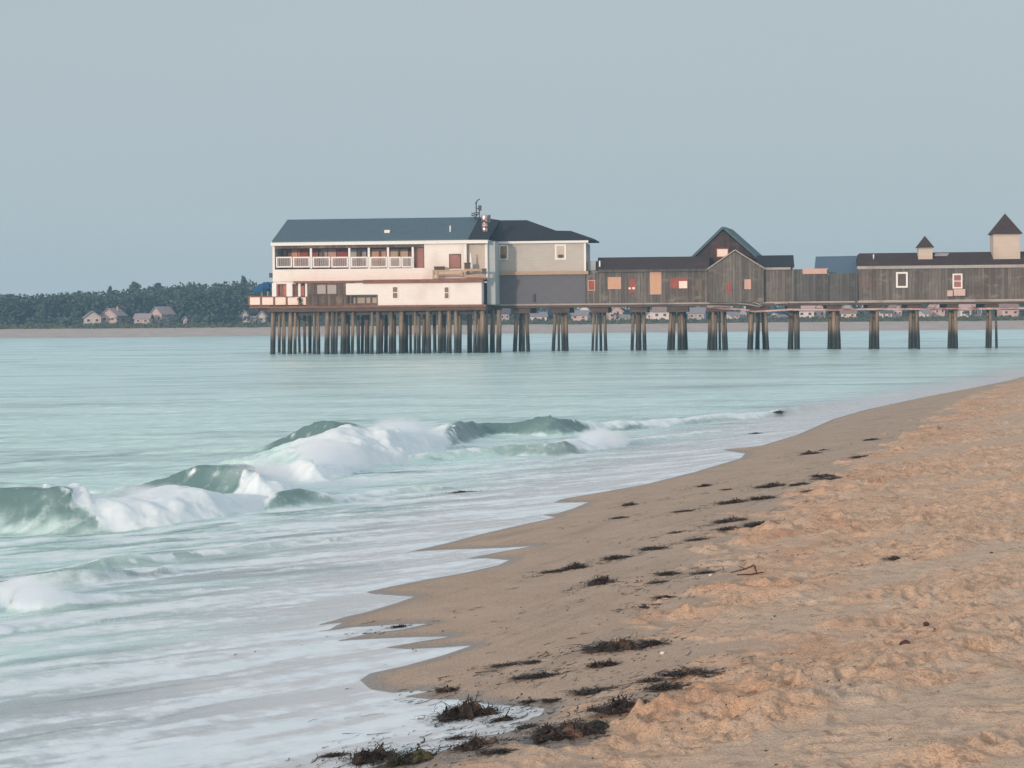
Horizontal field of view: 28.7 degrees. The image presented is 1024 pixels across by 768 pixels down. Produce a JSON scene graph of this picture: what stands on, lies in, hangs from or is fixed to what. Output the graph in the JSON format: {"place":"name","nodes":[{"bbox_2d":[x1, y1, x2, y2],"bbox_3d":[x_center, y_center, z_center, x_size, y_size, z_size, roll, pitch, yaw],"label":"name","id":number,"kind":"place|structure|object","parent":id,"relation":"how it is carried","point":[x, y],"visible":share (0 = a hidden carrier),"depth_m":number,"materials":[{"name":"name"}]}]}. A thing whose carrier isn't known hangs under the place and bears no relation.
{"place":"outdoors","nodes":[
{"label":"outdoors","id":0,"kind":"place"},
{"bbox_2d":[0,329,1023,767],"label":"sea water","id":1,"kind":"structure","parent":0,"point":[202,539],"depth_m":50.59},
{"bbox_2d":[318,750,351,758],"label":"seaweed clump","id":2,"kind":"object","parent":1,"relation":"on","point":[331,754],"visible":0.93,"depth_m":20.06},
{"bbox_2d":[336,742,401,767],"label":"seaweed clump","id":3,"kind":"object","parent":1,"relation":"on","point":[362,756],"visible":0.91,"depth_m":19.68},
{"bbox_2d":[438,735,470,740],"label":"seaweed clump","id":4,"kind":"object","parent":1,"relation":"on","point":[457,737],"visible":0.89,"depth_m":20.50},
{"bbox_2d":[434,489,481,493],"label":"seaweed clump","id":5,"kind":"object","parent":1,"relation":"on","point":[460,491],"visible":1,"depth_m":50.34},
{"bbox_2d":[410,690,508,725],"bbox_3d":[-0.503,3.491,21.718,0.888,0.278,1.213,1,3,43],"label":"seaweed clump","id":6,"kind":"object","parent":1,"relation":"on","point":[465,710],"visible":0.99,"depth_m":21.62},
{"bbox_2d":[482,711,515,723],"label":"seaweed clump","id":7,"kind":"object","parent":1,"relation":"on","point":[506,718],"visible":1,"depth_m":21.24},
{"bbox_2d":[249,301,1023,353],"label":"pier","id":8,"kind":"structure","parent":1,"relation":"in","point":[480,328],"depth_m":230.95,"materials":[{"name":"wood"}]},
{"bbox_2d":[254,285,269,290],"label":"patio umbrella","id":9,"kind":"object","parent":8,"relation":"on","point":[261,288],"visible":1,"depth_m":231.79,"materials":[{"name":"blue fabric"}]},
{"bbox_2d":[258,282,271,287],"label":"patio umbrella","id":10,"kind":"object","parent":8,"relation":"on","point":[267,284],"visible":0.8,"depth_m":234.88,"materials":[{"name":"blue fabric"}]},
{"bbox_2d":[248,295,307,305],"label":"terrace railing","id":11,"kind":"object","parent":8,"relation":"on","point":[270,300],"visible":1,"depth_m":230.11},
{"bbox_2d":[269,199,499,305],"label":"pier building","id":12,"kind":"structure","parent":8,"relation":"on","point":[354,262],"depth_m":229.71,"materials":[{"name":"white paint"}]},
{"bbox_2d":[316,284,325,293],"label":"window","id":13,"kind":"structure","parent":12,"relation":"in","point":[320,288],"depth_m":229.13,"materials":[{"name":"white glass"}]},
{"bbox_2d":[327,284,336,293],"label":"window","id":14,"kind":"structure","parent":12,"relation":"in","point":[331,288],"depth_m":229.02,"materials":[{"name":"white glass"}]},
{"bbox_2d":[392,286,397,298],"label":"window","id":15,"kind":"structure","parent":12,"relation":"in","point":[394,288],"depth_m":228.18,"materials":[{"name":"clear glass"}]},
{"bbox_2d":[415,247,423,267],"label":"balcony door","id":16,"kind":"structure","parent":12,"relation":"in","point":[419,251],"depth_m":229.75,"materials":[{"name":"red wood"}]},
{"bbox_2d":[444,287,448,298],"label":"window","id":17,"kind":"structure","parent":12,"relation":"in","point":[446,289],"depth_m":227.57,"materials":[{"name":"white glass"}]},
{"bbox_2d":[449,254,460,268],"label":"window","id":18,"kind":"structure","parent":12,"relation":"in","point":[454,259],"depth_m":228.51,"materials":[{"name":"red glass"}]},
{"bbox_2d":[432,269,486,278],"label":"roof terrace","id":19,"kind":"structure","parent":12,"relation":"on","point":[451,272],"depth_m":227.30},
{"bbox_2d":[434,266,444,269],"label":"storage box","id":20,"kind":"object","parent":19,"relation":"on","point":[439,267],"visible":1,"depth_m":227.65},
{"bbox_2d":[487,220,599,304],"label":"pier building","id":21,"kind":"structure","parent":8,"relation":"on","point":[529,262],"depth_m":232.85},
{"bbox_2d":[499,245,507,259],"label":"window","id":22,"kind":"structure","parent":21,"relation":"in","point":[503,249],"depth_m":233.19,"materials":[{"name":"grey glass"}]},
{"bbox_2d":[555,244,565,259],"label":"window","id":23,"kind":"structure","parent":21,"relation":"in","point":[560,249],"depth_m":232.51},
{"bbox_2d":[586,256,709,302],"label":"pier shed","id":24,"kind":"structure","parent":8,"relation":"on","point":[648,280],"depth_m":231.81,"materials":[{"name":"grey wood"}]},
{"bbox_2d":[588,280,594,290],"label":"boarded window","id":25,"kind":"structure","parent":24,"relation":"in","point":[591,283],"depth_m":232.34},
{"bbox_2d":[608,277,620,288],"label":"boarded window","id":26,"kind":"structure","parent":24,"relation":"in","point":[613,282],"depth_m":232.06,"materials":[{"name":"brown wood"}]},
{"bbox_2d":[628,278,635,293],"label":"boarded window","id":27,"kind":"structure","parent":24,"relation":"in","point":[631,281],"depth_m":231.83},
{"bbox_2d":[650,272,660,293],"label":"boarded door","id":28,"kind":"structure","parent":24,"relation":"in","point":[655,277],"depth_m":231.55,"materials":[{"name":"brown wood"}]},
{"bbox_2d":[670,278,687,288],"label":"boarded window","id":29,"kind":"structure","parent":24,"relation":"in","point":[674,282],"depth_m":231.32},
{"bbox_2d":[694,278,702,290],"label":"boarded window","id":30,"kind":"structure","parent":24,"relation":"in","point":[698,282],"depth_m":231.04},
{"bbox_2d":[692,227,760,266],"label":"pier building","id":31,"kind":"structure","parent":8,"relation":"on","point":[720,243],"depth_m":234.54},
{"bbox_2d":[716,248,728,256],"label":"window","id":32,"kind":"structure","parent":31,"relation":"in","point":[720,252],"depth_m":234.56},
{"bbox_2d":[707,250,764,301],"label":"pier hut","id":33,"kind":"object","parent":8,"relation":"on","point":[735,276],"visible":0.98,"depth_m":229.95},
{"bbox_2d":[743,278,751,289],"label":"window","id":34,"kind":"structure","parent":33,"relation":"in","point":[747,282],"depth_m":229.80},
{"bbox_2d":[756,255,793,301],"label":"pier shed","id":35,"kind":"structure","parent":8,"relation":"on","point":[778,278],"depth_m":230.12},
{"bbox_2d":[793,268,828,304],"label":"board fence","id":36,"kind":"object","parent":8,"relation":"on","point":[810,284],"visible":1,"depth_m":229.74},
{"bbox_2d":[814,256,857,275],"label":"pier shelter","id":37,"kind":"object","parent":8,"relation":"on","point":[840,264],"visible":0.45,"depth_m":233.40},
{"bbox_2d":[829,273,857,304],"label":"board fence","id":38,"kind":"object","parent":8,"relation":"on","point":[843,286],"visible":1,"depth_m":229.27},
{"bbox_2d":[856,214,1023,302],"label":"pier shed","id":39,"kind":"structure","parent":8,"relation":"on","point":[954,277],"depth_m":228.34,"materials":[{"name":"grey wood"}]},
{"bbox_2d":[896,272,907,287],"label":"window","id":40,"kind":"structure","parent":39,"relation":"in","point":[901,277],"depth_m":228.46,"materials":[{"name":"white glass"}]},
{"bbox_2d":[953,274,961,288],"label":"window","id":41,"kind":"structure","parent":39,"relation":"in","point":[957,278],"depth_m":227.85,"materials":[{"name":"white glass"}]},
{"bbox_2d":[0,307,1023,337],"bbox_3d":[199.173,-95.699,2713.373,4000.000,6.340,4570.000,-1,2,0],"label":"beach","id":42,"kind":"structure","parent":0,"point":[507,328],"depth_m":449.09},
{"bbox_2d":[82,311,102,323],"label":"beach house","id":43,"kind":"structure","parent":42,"relation":"on","point":[92,317],"depth_m":475.71,"materials":[{"name":"grey wood"}]},
{"bbox_2d":[100,307,127,323],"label":"beach house","id":44,"kind":"structure","parent":42,"relation":"on","point":[112,313],"depth_m":478.90,"materials":[{"name":"wood"}]},
{"bbox_2d":[127,281,140,294],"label":"broadleaf tree","id":45,"kind":"object","parent":42,"relation":"on","point":[135,286],"visible":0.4,"depth_m":528.62,"materials":[{"name":"green plant"}]},
{"bbox_2d":[133,313,153,323],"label":"beach house","id":46,"kind":"structure","parent":42,"relation":"on","point":[143,318],"depth_m":475.79,"materials":[{"name":"grey wood"}]},
{"bbox_2d":[150,306,176,323],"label":"beach house","id":47,"kind":"structure","parent":42,"relation":"on","point":[159,312],"depth_m":481.03,"materials":[{"name":"grey wood"}]},
{"bbox_2d":[182,316,190,323],"bbox_3d":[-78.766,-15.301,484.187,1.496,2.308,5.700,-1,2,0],"label":"beach house","id":48,"kind":"structure","parent":42,"relation":"on","point":[186,318],"depth_m":481.75,"materials":[{"name":"grey wood"}]},
{"bbox_2d":[240,310,250,322],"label":"beach house","id":49,"kind":"structure","parent":42,"relation":"on","point":[245,313],"depth_m":481.70,"materials":[{"name":"grey wood"}]},
{"bbox_2d":[256,311,267,322],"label":"beach house","id":50,"kind":"structure","parent":42,"relation":"on","point":[262,316],"depth_m":481.72,"materials":[{"name":"grey wood"}]},
{"bbox_2d":[502,308,510,320],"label":"beach house","id":51,"kind":"structure","parent":42,"relation":"on","point":[506,312],"depth_m":481.73,"materials":[{"name":"grey wood"}]},
{"bbox_2d":[0,279,1023,324],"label":"forest","id":52,"kind":"object","parent":42,"relation":"on","point":[200,299],"depth_m":487.92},
{"bbox_2d":[528,312,547,320],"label":"beach house","id":53,"kind":"structure","parent":42,"relation":"on","point":[540,315],"depth_m":481.76,"materials":[{"name":"white wood"}]},
{"bbox_2d":[569,310,590,320],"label":"beach house","id":54,"kind":"structure","parent":42,"relation":"on","point":[578,315],"depth_m":481.83,"materials":[{"name":"white wood"}]},
{"bbox_2d":[606,307,623,320],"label":"beach house","id":55,"kind":"structure","parent":42,"relation":"on","point":[616,310],"depth_m":487.66,"materials":[{"name":"white wood"}]},
{"bbox_2d":[617,314,630,319],"bbox_3d":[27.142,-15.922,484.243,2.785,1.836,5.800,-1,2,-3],"label":"beach house","id":56,"kind":"structure","parent":42,"relation":"on","point":[625,316],"depth_m":482.14,"materials":[{"name":"white wood"}]},
{"bbox_2d":[646,310,652,319],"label":"beach house","id":57,"kind":"structure","parent":42,"relation":"on","point":[649,315],"depth_m":487.72,"materials":[{"name":"white wood"}]},
{"bbox_2d":[651,307,668,319],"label":"beach house","id":58,"kind":"structure","parent":42,"relation":"on","point":[659,313],"depth_m":481.77,"materials":[{"name":"white wood"}]},
{"bbox_2d":[686,307,707,319],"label":"beach house","id":59,"kind":"structure","parent":42,"relation":"on","point":[699,313],"depth_m":481.86,"materials":[{"name":"grey wood"}]},
{"bbox_2d":[726,312,740,318],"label":"beach house","id":60,"kind":"structure","parent":42,"relation":"on","point":[731,315],"depth_m":481.92,"materials":[{"name":"white wood"}]},
{"bbox_2d":[739,308,747,318],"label":"beach house","id":61,"kind":"structure","parent":42,"relation":"on","point":[743,314],"depth_m":487.69,"materials":[{"name":"grey wood"}]},
{"bbox_2d":[799,306,814,317],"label":"beach house","id":62,"kind":"structure","parent":42,"relation":"on","point":[806,313],"depth_m":481.75,"materials":[{"name":"white wood"}]},
{"bbox_2d":[814,305,824,317],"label":"beach house","id":63,"kind":"structure","parent":42,"relation":"on","point":[819,314],"depth_m":487.68,"materials":[{"name":"grey wood"}]},
{"bbox_2d":[840,311,857,317],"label":"beach house","id":64,"kind":"structure","parent":42,"relation":"on","point":[845,314],"depth_m":481.74,"materials":[{"name":"white wood"}]},
{"bbox_2d":[879,310,892,316],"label":"beach house","id":65,"kind":"structure","parent":42,"relation":"on","point":[883,313],"depth_m":481.77,"materials":[{"name":"white wood"}]},
{"bbox_2d":[887,305,902,317],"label":"beach house","id":66,"kind":"structure","parent":42,"relation":"on","point":[896,313],"depth_m":487.72,"materials":[{"name":"grey wood"}]},
{"bbox_2d":[919,310,932,316],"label":"beach house","id":67,"kind":"structure","parent":42,"relation":"on","point":[923,313],"depth_m":482.20,"materials":[{"name":"white wood"}]},
{"bbox_2d":[927,304,944,316],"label":"beach house","id":68,"kind":"structure","parent":42,"relation":"on","point":[936,313],"depth_m":487.71,"materials":[{"name":"white wood"}]},
{"bbox_2d":[957,304,971,316],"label":"beach house","id":69,"kind":"structure","parent":42,"relation":"on","point":[960,313],"depth_m":482.41,"materials":[{"name":"white wood"}]},
{"bbox_2d":[971,304,981,316],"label":"beach house","id":70,"kind":"structure","parent":42,"relation":"on","point":[976,311],"depth_m":487.77,"materials":[{"name":"grey wood"}]},
{"bbox_2d":[997,304,1020,315],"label":"beach house","id":71,"kind":"structure","parent":42,"relation":"on","point":[1007,312],"depth_m":483.75,"materials":[{"name":"wood"}]},
{"bbox_2d":[0,314,1023,328],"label":"dune grass","id":72,"kind":"structure","parent":0,"point":[982,317],"depth_m":465.33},
{"bbox_2d":[0,0,1023,309],"label":"sky","id":73,"kind":"structure","parent":0,"point":[147,143],"materials":[{"name":"blue"}]},
{"bbox_2d":[319,377,1023,767],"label":"beach","id":74,"kind":"structure","parent":0,"point":[947,691],"depth_m":27.13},
{"bbox_2d":[351,742,439,767],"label":"seaweed clump","id":75,"kind":"object","parent":74,"relation":"on","point":[417,756],"visible":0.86,"depth_m":19.39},
{"bbox_2d":[424,685,461,692],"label":"seaweed clump","id":76,"kind":"object","parent":74,"relation":"on","point":[445,689],"visible":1,"depth_m":23.04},
{"bbox_2d":[421,730,546,752],"bbox_3d":[-0.255,3.480,19.649,0.954,0.176,1.163,1,2,30],"label":"seaweed clump","id":77,"kind":"object","parent":74,"relation":"on","point":[475,743],"visible":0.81,"depth_m":19.50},
{"bbox_2d":[469,747,518,756],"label":"seaweed clump","id":78,"kind":"object","parent":74,"relation":"on","point":[496,750],"visible":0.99,"depth_m":19.03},
{"bbox_2d":[471,661,518,668],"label":"seaweed clump","id":79,"kind":"object","parent":74,"relation":"on","point":[504,665],"visible":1,"depth_m":24.34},
{"bbox_2d":[501,722,540,730],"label":"seaweed clump","id":80,"kind":"object","parent":74,"relation":"on","point":[524,726],"visible":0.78,"depth_m":20.70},
{"bbox_2d":[517,698,539,702],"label":"seaweed clump","id":81,"kind":"object","parent":74,"relation":"on","point":[527,701],"visible":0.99,"depth_m":22.07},
{"bbox_2d":[519,659,541,665],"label":"seaweed clump","id":82,"kind":"object","parent":74,"relation":"on","point":[534,661],"visible":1,"depth_m":24.38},
{"bbox_2d":[502,670,563,682],"bbox_3d":[0.297,3.404,23.483,0.943,0.070,0.598,-2,3,-41],"label":"seaweed clump","id":83,"kind":"object","parent":74,"relation":"on","point":[523,676],"visible":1,"depth_m":23.40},
{"bbox_2d":[538,697,562,702],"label":"seaweed clump","id":84,"kind":"object","parent":74,"relation":"on","point":[549,700],"visible":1,"depth_m":21.98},
{"bbox_2d":[532,569,569,572],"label":"seaweed clump","id":85,"kind":"object","parent":74,"relation":"on","point":[551,571],"visible":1,"depth_m":32.95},
{"bbox_2d":[509,716,610,743],"bbox_3d":[0.571,3.451,20.170,1.344,0.158,0.998,-1,2,-24],"label":"seaweed clump","id":86,"kind":"object","parent":74,"relation":"on","point":[569,729],"visible":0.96,"depth_m":19.99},
{"bbox_2d":[561,561,588,569],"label":"seaweed clump","id":87,"kind":"object","parent":74,"relation":"on","point":[575,565],"visible":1,"depth_m":33.17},
{"bbox_2d":[563,719,610,727],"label":"seaweed clump","id":88,"kind":"object","parent":74,"relation":"on","point":[596,722],"visible":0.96,"depth_m":20.26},
{"bbox_2d":[559,685,622,696],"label":"seaweed clump","id":89,"kind":"object","parent":74,"relation":"on","point":[583,691],"visible":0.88,"depth_m":22.16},
{"bbox_2d":[573,575,617,586],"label":"seaweed clump","id":90,"kind":"object","parent":74,"relation":"on","point":[601,580],"visible":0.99,"depth_m":30.96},
{"bbox_2d":[578,658,620,667],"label":"seaweed clump","id":91,"kind":"object","parent":74,"relation":"on","point":[607,663],"visible":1,"depth_m":23.77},
{"bbox_2d":[234,411,969,767],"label":"seaweed crumbs","id":92,"kind":"object","parent":74,"relation":"on","point":[600,653],"visible":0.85,"depth_m":23.96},
{"bbox_2d":[560,691,653,716],"bbox_3d":[1.062,3.293,20.746,1.177,0.203,0.868,-2,3,-41],"label":"seaweed clump","id":93,"kind":"object","parent":74,"relation":"on","point":[619,706],"visible":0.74,"depth_m":20.67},
{"bbox_2d":[554,635,676,654],"bbox_3d":[1.466,3.204,24.880,1.835,0.200,0.956,-1,2,-13],"label":"seaweed clump","id":94,"kind":"object","parent":74,"relation":"on","point":[614,645],"visible":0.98,"depth_m":24.84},
{"bbox_2d":[599,554,632,561],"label":"seaweed clump","id":95,"kind":"object","parent":74,"relation":"on","point":[611,557],"visible":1,"depth_m":34.04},
{"bbox_2d":[626,676,662,684],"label":"seaweed clump","id":96,"kind":"object","parent":74,"relation":"on","point":[647,680],"visible":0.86,"depth_m":22.45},
{"bbox_2d":[631,603,659,608],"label":"seaweed clump","id":97,"kind":"object","parent":74,"relation":"on","point":[643,606],"visible":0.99,"depth_m":28.11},
{"bbox_2d":[631,545,667,550],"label":"seaweed clump","id":98,"kind":"object","parent":74,"relation":"on","point":[650,548],"visible":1,"depth_m":34.91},
{"bbox_2d":[643,580,670,584],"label":"seaweed clump","id":99,"kind":"object","parent":74,"relation":"on","point":[654,582],"visible":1,"depth_m":30.52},
{"bbox_2d":[650,595,677,598],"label":"seaweed clump","id":100,"kind":"object","parent":74,"relation":"on","point":[661,596],"visible":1,"depth_m":28.83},
{"bbox_2d":[650,570,681,575],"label":"seaweed clump","id":101,"kind":"object","parent":74,"relation":"on","point":[668,573],"visible":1,"depth_m":31.34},
{"bbox_2d":[626,680,709,691],"bbox_3d":[1.704,3.266,21.743,0.967,0.075,0.585,-1,2,0],"label":"seaweed clump","id":102,"kind":"object","parent":74,"relation":"on","point":[663,686],"visible":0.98,"depth_m":21.67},
{"bbox_2d":[648,665,729,679],"bbox_3d":[2.023,3.203,22.419,1.176,0.090,0.617,-2,2,-28],"label":"seaweed clump","id":103,"kind":"object","parent":74,"relation":"on","point":[684,671],"visible":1,"depth_m":22.35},
{"bbox_2d":[680,537,707,541],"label":"seaweed clump","id":104,"kind":"object","parent":74,"relation":"on","point":[695,538],"visible":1,"depth_m":35.85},
{"bbox_2d":[689,570,717,573],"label":"seaweed clump","id":105,"kind":"object","parent":74,"relation":"on","point":[706,572],"visible":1,"depth_m":31.17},
{"bbox_2d":[706,525,744,530],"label":"seaweed clump","id":106,"kind":"object","parent":74,"relation":"on","point":[726,528],"visible":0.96,"depth_m":36.77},
{"bbox_2d":[706,515,749,522],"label":"seaweed clump","id":107,"kind":"object","parent":74,"relation":"on","point":[732,519],"visible":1,"depth_m":38.64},
{"bbox_2d":[708,497,747,503],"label":"seaweed clump","id":108,"kind":"object","parent":74,"relation":"on","point":[734,500],"visible":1,"depth_m":42.61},
{"bbox_2d":[730,564,762,574],"bbox_3d":[3.538,2.800,30.104,0.495,0.178,0.087,0,2,4],"label":"driftwood stick","id":109,"kind":"object","parent":74,"relation":"on","point":[747,568],"visible":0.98,"depth_m":30.08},
{"bbox_2d":[736,519,767,527],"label":"seaweed clump","id":110,"kind":"object","parent":74,"relation":"on","point":[753,524],"visible":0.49,"depth_m":37.19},
{"bbox_2d":[747,495,776,499],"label":"seaweed clump","id":111,"kind":"object","parent":74,"relation":"on","point":[761,498],"visible":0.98,"depth_m":43.00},
{"bbox_2d":[748,481,784,487],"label":"seaweed clump","id":112,"kind":"object","parent":74,"relation":"on","point":[772,484],"visible":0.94,"depth_m":46.13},
{"bbox_2d":[788,482,810,485],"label":"seaweed clump","id":113,"kind":"object","parent":74,"relation":"on","point":[801,483],"visible":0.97,"depth_m":45.94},
{"bbox_2d":[797,450,819,454],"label":"seaweed clump","id":114,"kind":"object","parent":74,"relation":"on","point":[808,452],"visible":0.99,"depth_m":57.28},
{"bbox_2d":[808,473,834,477],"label":"seaweed clump","id":115,"kind":"object","parent":74,"relation":"on","point":[822,475],"visible":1,"depth_m":47.46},
{"bbox_2d":[812,477,841,479],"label":"seaweed clump","id":116,"kind":"object","parent":74,"relation":"on","point":[832,478],"visible":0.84,"depth_m":45.75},
{"bbox_2d":[879,555,900,560],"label":"seaweed clump","id":117,"kind":"object","parent":74,"relation":"on","point":[891,557],"visible":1,"depth_m":30.60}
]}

